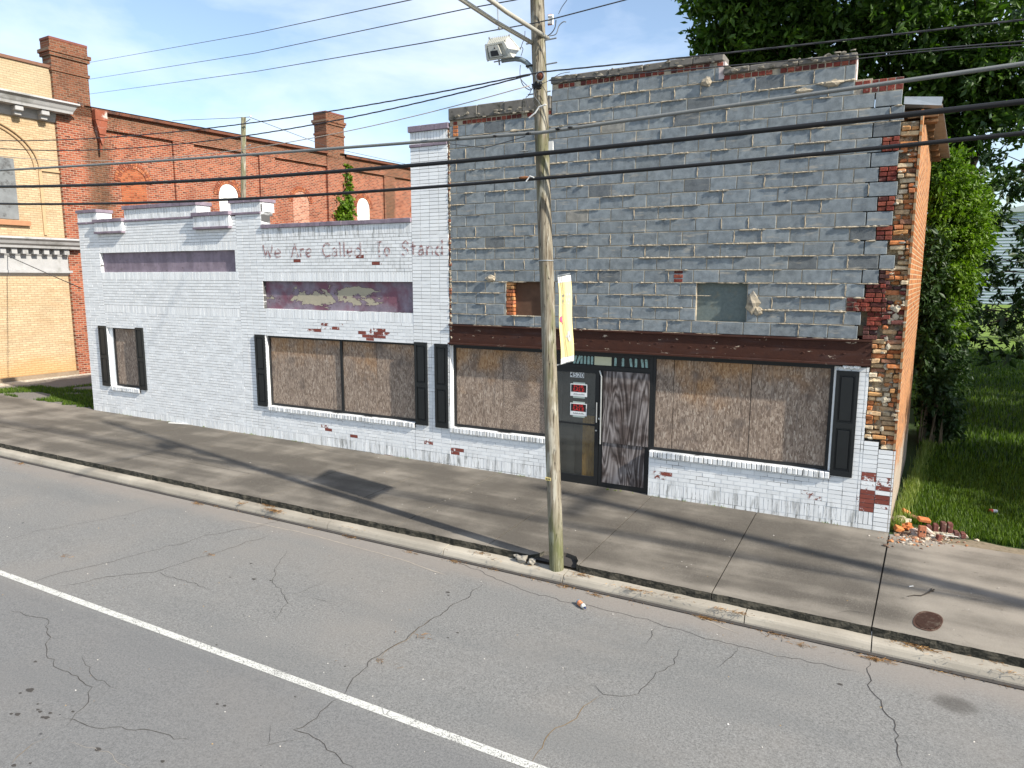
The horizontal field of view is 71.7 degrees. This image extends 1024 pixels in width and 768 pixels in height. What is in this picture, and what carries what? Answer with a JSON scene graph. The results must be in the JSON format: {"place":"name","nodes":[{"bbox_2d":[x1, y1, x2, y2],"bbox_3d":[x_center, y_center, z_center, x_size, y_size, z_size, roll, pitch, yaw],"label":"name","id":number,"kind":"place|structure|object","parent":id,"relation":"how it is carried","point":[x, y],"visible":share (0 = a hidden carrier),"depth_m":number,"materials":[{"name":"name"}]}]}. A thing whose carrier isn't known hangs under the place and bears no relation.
{"place":"outdoors","nodes":[
{"label":"outdoors","id":0,"kind":"place"},
{"bbox_2d":[0,383,93,408],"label":"side lot grass","id":1,"kind":"structure","parent":0,"point":[66,398],"depth_m":21.88,"materials":[{"name":"green plant"}]},
{"bbox_2d":[0,457,1023,767],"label":"road","id":2,"kind":"structure","parent":0,"point":[628,685],"depth_m":7.28,"materials":[{"name":"grey asphalt"}]},
{"bbox_2d":[0,570,547,767],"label":"lane line","id":3,"kind":"object","parent":2,"relation":"on","point":[379,710],"visible":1,"depth_m":7.05,"materials":[{"name":"white paint"}]},
{"bbox_2d":[2,429,998,765],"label":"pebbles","id":4,"kind":"object","parent":2,"relation":"on","point":[434,573],"visible":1,"depth_m":9.09,"materials":[{"name":"stone"}]},
{"bbox_2d":[0,448,1023,689],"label":"curb","id":5,"kind":"structure","parent":2,"relation":"on","point":[968,666],"depth_m":9.08,"materials":[{"name":"concrete"}]},
{"bbox_2d":[12,462,1023,687],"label":"pine straw","id":6,"kind":"object","parent":5,"relation":"on","point":[872,658],"visible":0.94,"depth_m":8.32,"materials":[{"name":"plant"}]},
{"bbox_2d":[516,555,527,563],"bbox_3d":[0.149,2.384,9.693,0.171,0.125,0.150,5,10,28],"label":"concrete chunk","id":7,"kind":"object","parent":5,"relation":"on","point":[521,559],"visible":1,"depth_m":9.65,"materials":[{"name":"grey concrete"}]},
{"bbox_2d":[527,558,535,564],"bbox_3d":[0.262,2.403,9.595,0.117,0.082,0.098,7,11,39],"label":"concrete chunk","id":8,"kind":"object","parent":5,"relation":"on","point":[531,561],"visible":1,"depth_m":9.57,"materials":[{"name":"grey concrete"}]},
{"bbox_2d":[526,0,563,571],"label":"utility pole","id":9,"kind":"object","parent":5,"relation":"on","point":[549,357],"visible":0.91,"depth_m":8.97,"materials":[{"name":"brown wood"}]},
{"bbox_2d":[94,0,409,61],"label":"wire","id":10,"kind":"object","parent":9,"relation":"attached to","point":[284,26],"visible":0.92,"depth_m":14.09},
{"bbox_2d":[93,0,515,78],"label":"wire","id":11,"kind":"object","parent":9,"relation":"attached to","point":[341,34],"visible":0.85,"depth_m":12.06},
{"bbox_2d":[497,0,500,29],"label":"wire spreader","id":12,"kind":"object","parent":11,"relation":"hanging from","point":[499,28],"visible":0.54,"depth_m":8.68,"materials":[{"name":"metal"}]},
{"bbox_2d":[459,0,549,44],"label":"street light arm","id":13,"kind":"object","parent":9,"relation":"attached to","point":[500,7],"visible":0.81,"depth_m":7.96},
{"bbox_2d":[485,34,532,75],"bbox_3d":[-0.033,-3.979,8.658,0.693,0.661,0.324,4,9,22],"label":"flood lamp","id":14,"kind":"object","parent":9,"relation":"attached to","point":[505,49],"visible":0.97,"depth_m":8.61,"materials":[{"name":"white metal"}]},
{"bbox_2d":[520,0,568,118],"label":"cable junction","id":15,"kind":"object","parent":9,"relation":"attached to","point":[540,78],"visible":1,"depth_m":8.54,"materials":[{"name":"black rubber"}]},
{"bbox_2d":[548,14,553,25],"bbox_3d":[0.459,-4.335,8.436,0.069,0.124,0.044,5,10,28],"label":"spool insulator","id":16,"kind":"object","parent":15,"relation":"attached to","point":[550,16],"visible":1,"depth_m":8.42,"materials":[{"name":"white ceramic"}]},
{"bbox_2d":[92,0,625,93],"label":"wire","id":17,"kind":"object","parent":16,"relation":"attached to","point":[411,44],"visible":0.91,"depth_m":9.45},
{"bbox_2d":[557,273,573,365],"bbox_3d":[0.704,-0.865,9.469,0.098,1.225,0.852,3,9,18],"label":"street banner","id":18,"kind":"object","parent":9,"relation":"hanging from","point":[565,320],"visible":1,"depth_m":9.58,"materials":[{"name":"yellow fabric"}]},
{"bbox_2d":[536,560,575,569],"bbox_3d":[0.618,2.424,9.726,0.800,0.006,0.350,5,10,28],"label":"soil patch","id":19,"kind":"object","parent":5,"relation":"on","point":[547,563],"visible":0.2,"depth_m":9.63,"materials":[{"name":"black soil"}]},
{"bbox_2d":[576,600,585,608],"bbox_3d":[0.851,2.694,8.655,0.068,0.066,0.179,-4,9,-24],"label":"chunk","id":20,"kind":"object","parent":2,"relation":"on","point":[580,603],"visible":1,"depth_m":8.64,"materials":[{"name":"orange plastic"}]},
{"bbox_2d":[0,395,1023,667],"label":"sidewalk","id":21,"kind":"structure","parent":0,"point":[854,579],"depth_m":10.69,"materials":[{"name":"concrete"}]},
{"bbox_2d":[119,413,837,524],"bbox_3d":[-2.765,1.460,14.887,17.534,0.152,0.128,5,10,27],"label":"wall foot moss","id":22,"kind":"object","parent":21,"relation":"on","point":[500,472],"depth_m":13.32,"materials":[{"name":"green plant"}]},
{"bbox_2d":[910,588,934,595],"bbox_3d":[4.951,2.520,8.545,0.483,0.017,0.075,-4,10,-28],"label":"twig","id":23,"kind":"object","parent":21,"relation":"on","point":[931,590],"visible":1,"depth_m":8.53,"materials":[{"name":"wood"}]},
{"bbox_2d":[868,521,978,548],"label":"rubble crumbs","id":24,"kind":"object","parent":21,"relation":"on","point":[914,536],"visible":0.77,"depth_m":10.25,"materials":[{"name":"brick"}]},
{"bbox_2d":[893,524,903,531],"bbox_3d":[5.772,2.163,10.583,0.120,0.075,0.100,21,18,2],"label":"loose brick","id":25,"kind":"object","parent":24,"relation":"on","point":[897,528],"visible":1,"depth_m":10.54,"materials":[{"name":"orange brick"}]},
{"bbox_2d":[913,611,942,630],"bbox_3d":[4.627,2.631,7.886,0.270,0.014,0.530,7,11,39],"label":"access cover","id":26,"kind":"object","parent":21,"relation":"on","point":[928,620],"visible":1,"depth_m":7.87,"materials":[{"name":"metal"}]},
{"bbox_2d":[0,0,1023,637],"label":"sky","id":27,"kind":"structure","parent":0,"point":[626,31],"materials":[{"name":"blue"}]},
{"bbox_2d":[889,304,1023,548],"bbox_3d":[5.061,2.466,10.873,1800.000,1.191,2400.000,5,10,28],"label":"ground","id":28,"kind":"structure","parent":0,"point":[912,440],"depth_m":18.71,"materials":[{"name":"green plant"}]},
{"bbox_2d":[0,53,79,382],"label":"tan brick building","id":29,"kind":"structure","parent":28,"relation":"on","point":[36,335],"depth_m":24.64,"materials":[{"name":"brick"}]},
{"bbox_2d":[0,157,18,219],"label":"window","id":30,"kind":"structure","parent":29,"relation":"in","point":[7,195],"depth_m":23.97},
{"bbox_2d":[7,255,81,288],"bbox_3d":[-15.059,-3.699,22.254,9.016,1.309,0.044,8,11,42],"label":"wire","id":31,"kind":"object","parent":29,"relation":"attached to","point":[45,272],"visible":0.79,"depth_m":21.36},
{"bbox_2d":[0,74,529,150],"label":"wire","id":32,"kind":"object","parent":29,"relation":"attached to","point":[293,127],"visible":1,"depth_m":10.29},
{"bbox_2d":[0,85,529,160],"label":"wire","id":33,"kind":"object","parent":29,"relation":"attached to","point":[279,143],"visible":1,"depth_m":10.48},
{"bbox_2d":[0,373,92,408],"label":"gravel strip","id":34,"kind":"object","parent":28,"relation":"on","point":[70,380],"visible":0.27,"depth_m":23.99,"materials":[{"name":"gravel"}]},
{"bbox_2d":[37,35,411,373],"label":"brick warehouse","id":35,"kind":"structure","parent":28,"relation":"on","point":[68,62],"depth_m":29.04,"materials":[{"name":"red brick"}]},
{"bbox_2d":[114,164,152,217],"bbox_3d":[-14.810,-7.075,27.868,0.075,3.155,1.540,5,10,30],"label":"window","id":36,"kind":"structure","parent":35,"relation":"in","point":[130,193],"depth_m":27.71,"materials":[{"name":"orange brick"}]},
{"bbox_2d":[214,180,240,210],"bbox_3d":[-12.580,-7.578,31.562,0.075,3.065,1.490,5,10,30],"label":"window","id":37,"kind":"structure","parent":35,"relation":"in","point":[224,191],"depth_m":31.36,"materials":[{"name":"glass"}]},
{"bbox_2d":[289,186,312,222],"bbox_3d":[-10.425,-8.161,35.119,0.075,3.175,1.530,5,10,30],"label":"window","id":38,"kind":"structure","parent":35,"relation":"in","point":[300,204],"depth_m":34.99,"materials":[{"name":"orange brick"}]},
{"bbox_2d":[333,163,357,220],"bbox_3d":[-8.806,-9.844,37.162,0.909,3.425,1.818,5,10,28],"label":"wall creeper","id":39,"kind":"object","parent":35,"relation":"attached to","point":[347,205],"depth_m":37.20,"materials":[{"name":"green plant"}]},
{"bbox_2d":[354,193,372,219],"bbox_3d":[-8.142,-8.772,38.897,0.075,3.275,1.470,5,10,30],"label":"window","id":40,"kind":"structure","parent":35,"relation":"in","point":[363,202],"depth_m":38.73,"materials":[{"name":"glass"}]},
{"bbox_2d":[241,115,251,197],"bbox_3d":[-7.854,-3.686,21.418,0.729,8.388,0.172,6,10,32],"label":"service pole","id":41,"kind":"object","parent":28,"relation":"on","point":[243,160],"visible":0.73,"depth_m":21.00,"materials":[{"name":"brown wood"}]},
{"bbox_2d":[172,117,245,120],"bbox_3d":[-9.837,-8.547,22.858,0.037,0.898,6.448,-8,12,-43],"label":"wire","id":42,"kind":"object","parent":41,"relation":"attached to","point":[203,119],"visible":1,"depth_m":23.09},
{"bbox_2d":[252,118,403,163],"bbox_3d":[-6.010,-8.475,25.410,0.045,0.339,10.259,3,9,18],"label":"wire","id":43,"kind":"object","parent":41,"relation":"attached to","point":[324,145],"visible":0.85,"depth_m":23.74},
{"bbox_2d":[75,122,515,464],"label":"painted brick shop","id":44,"kind":"structure","parent":28,"relation":"on","point":[244,316],"depth_m":15.86,"materials":[{"name":"white paint"}]},
{"bbox_2d":[113,328,138,387],"bbox_3d":[-10.046,-0.702,18.601,1.100,1.570,0.065,5,10,28],"label":"window","id":45,"kind":"structure","parent":44,"relation":"in","point":[123,338],"depth_m":18.66,"materials":[{"name":"brown wood"}]},
{"bbox_2d":[268,336,414,421],"bbox_3d":[-3.713,-0.174,15.291,4.110,1.610,0.065,5,10,28],"label":"window","id":46,"kind":"structure","parent":44,"relation":"in","point":[356,377],"depth_m":15.22,"materials":[{"name":"brown wood"}]},
{"bbox_2d":[434,49,949,531],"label":"building","id":47,"kind":"structure","parent":28,"relation":"on","point":[744,336],"depth_m":11.41,"materials":[{"name":"brick"}]},
{"bbox_2d":[453,345,544,436],"bbox_3d":[-0.208,0.108,13.458,2.080,1.610,0.065,5,10,28],"label":"window","id":48,"kind":"structure","parent":47,"relation":"in","point":[496,389],"depth_m":13.47,"materials":[{"name":"brown wood"}]},
{"bbox_2d":[570,372,583,377],"bbox_3d":[1.163,-0.164,12.670,0.266,0.095,0.004,5,10,28],"label":"house number","id":49,"kind":"object","parent":47,"relation":"attached to","point":[578,374],"visible":1,"depth_m":12.67,"materials":[{"name":"white"}]},
{"bbox_2d":[570,401,586,417],"bbox_3d":[1.194,0.458,12.743,0.320,0.285,0.008,5,10,28],"label":"for sale sign","id":50,"kind":"object","parent":47,"relation":"attached to","point":[578,409],"visible":1,"depth_m":12.74,"materials":[{"name":"white plastic"}]},
{"bbox_2d":[570,382,586,398],"bbox_3d":[1.194,0.111,12.691,0.320,0.285,0.008,5,10,28],"label":"for sale sign","id":51,"kind":"object","parent":47,"relation":"attached to","point":[578,389],"visible":1,"depth_m":12.69,"materials":[{"name":"white plastic"}]},
{"bbox_2d":[651,356,834,469],"bbox_3d":[3.632,0.421,11.450,2.790,1.620,0.065,5,10,28],"label":"window","id":52,"kind":"structure","parent":47,"relation":"in","point":[763,412],"depth_m":11.40,"materials":[{"name":"brown wood"}]},
{"bbox_2d":[675,0,1023,353],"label":"tree","id":53,"kind":"object","parent":28,"relation":"on","point":[736,25],"visible":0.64,"depth_m":32.16,"materials":[{"name":"green plant"}]},
{"bbox_2d":[891,515,911,522],"bbox_3d":[6.000,2.093,10.947,0.279,0.141,0.207,1,9,6],"label":"mortar lump","id":54,"kind":"object","parent":28,"relation":"on","point":[907,519],"visible":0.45,"depth_m":10.90,"materials":[{"name":"beige concrete"}]},
{"bbox_2d":[890,438,936,529],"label":"weeds","id":55,"kind":"object","parent":28,"relation":"on","point":[916,476],"visible":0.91,"depth_m":12.68,"materials":[{"name":"green plant"}]},
{"bbox_2d":[926,521,967,538],"bbox_3d":[6.388,2.137,10.421,0.553,0.210,0.126,3,9,20],"label":"mortared brick chunk","id":56,"kind":"object","parent":28,"relation":"on","point":[943,529],"visible":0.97,"depth_m":10.40,"materials":[{"name":"red brick"}]},
{"bbox_2d":[917,516,930,523],"bbox_3d":[6.165,2.031,10.611,0.170,0.050,0.100,10,21,6],"label":"loose brick","id":57,"kind":"object","parent":56,"relation":"on","point":[923,519],"visible":1,"depth_m":10.58,"materials":[{"name":"orange brick"}]},
{"bbox_2d":[911,136,1002,444],"bbox_3d":[9.818,-2.018,16.009,2.032,6.969,3.944,5,10,28],"label":"vine thicket","id":58,"kind":"object","parent":28,"relation":"on","point":[958,225],"visible":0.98,"depth_m":15.40,"materials":[{"name":"green plant"}]},
{"bbox_2d":[894,529,1023,554],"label":"soil margin","id":59,"kind":"object","parent":28,"relation":"on","point":[980,544],"visible":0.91,"depth_m":10.08,"materials":[{"name":"brown soil"}]},
{"bbox_2d":[902,522,913,529],"bbox_3d":[5.935,2.147,10.640,0.171,0.140,0.145,5,10,28],"label":"brick","id":60,"kind":"object","parent":59,"relation":"on","point":[907,525],"visible":0.86,"depth_m":10.61,"materials":[{"name":"orange brick"}]},
{"bbox_2d":[909,528,917,533],"bbox_3d":[5.957,2.178,10.479,0.113,0.096,0.151,-6,10,-34],"label":"mortar lump","id":61,"kind":"object","parent":59,"relation":"on","point":[913,530],"visible":0.95,"depth_m":10.46,"materials":[{"name":"grey concrete"}]},
{"bbox_2d":[917,525,926,537],"bbox_3d":[5.990,2.154,10.358,0.100,0.170,0.066,6,3,16],"label":"loose brick","id":62,"kind":"object","parent":59,"relation":"on","point":[922,529],"visible":1,"depth_m":10.33,"materials":[{"name":"orange brick"}]},
{"bbox_2d":[935,534,942,540],"bbox_3d":[6.170,2.222,10.252,0.070,0.090,0.060,11,13,-8],"label":"loose brick","id":63,"kind":"object","parent":59,"relation":"on","point":[938,537],"visible":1,"depth_m":10.23,"materials":[{"name":"red brick"}]},
{"bbox_2d":[953,3,1023,370],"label":"tree","id":64,"kind":"object","parent":28,"relation":"on","point":[1015,190],"visible":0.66,"depth_m":25.08,"materials":[{"name":"green plant"}]},
{"bbox_2d":[971,205,1023,304],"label":"metal warehouse","id":65,"kind":"structure","parent":28,"relation":"on","point":[1004,241],"depth_m":105.88,"materials":[{"name":"grey metal"}]},
{"bbox_2d":[971,302,1023,342],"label":"scrub","id":66,"kind":"object","parent":28,"relation":"on","point":[1019,333],"visible":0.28,"depth_m":44.91,"materials":[{"name":"green plant"}]},
{"bbox_2d":[901,454,1023,547],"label":"grass","id":67,"kind":"structure","parent":0,"point":[943,483],"depth_m":11.99,"materials":[{"name":"green plant"}]},
{"bbox_3d":[12.515,-1.671,2.438,0.323,10.701,1.900,5,10,28],"label":"neighbour pole","id":68,"kind":"object","parent":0,"visible":0},
{"bbox_2d":[0,98,1023,187],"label":"cable","id":69,"kind":"object","parent":68,"relation":"attached to","point":[1006,103],"visible":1,"depth_m":8.23,"materials":[{"name":"black rubber"}]},
{"bbox_2d":[0,61,1023,170],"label":"cable","id":70,"kind":"object","parent":68,"relation":"attached to","point":[915,79],"visible":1,"depth_m":8.16,"materials":[{"name":"black rubber"}]},
{"bbox_2d":[447,136,524,147],"bbox_3d":[-0.339,-3.029,8.942,1.128,0.110,0.010,5,10,28],"label":"wire","id":71,"kind":"object","parent":70,"relation":"hanging from","point":[489,146],"visible":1,"depth_m":8.92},
{"bbox_2d":[0,131,1023,204],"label":"cable","id":72,"kind":"object","parent":68,"relation":"attached to","point":[923,143],"visible":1,"depth_m":8.24,"materials":[{"name":"black rubber"}]},
{"bbox_2d":[519,176,533,181],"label":"cable tie block","id":73,"kind":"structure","parent":72,"relation":"attached to","point":[525,177],"depth_m":8.72,"materials":[{"name":"white plastic"}]},
{"bbox_2d":[0,19,1023,140],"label":"wire","id":74,"kind":"object","parent":68,"relation":"attached to","point":[981,24],"visible":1,"depth_m":8.11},
{"bbox_2d":[549,40,1023,80],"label":"wire","id":75,"kind":"object","parent":68,"relation":"attached to","point":[799,59],"visible":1,"depth_m":7.17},
{"bbox_2d":[832,44,1023,62],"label":"wire","id":76,"kind":"object","parent":68,"relation":"attached to","point":[930,51],"visible":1,"depth_m":6.67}
]}

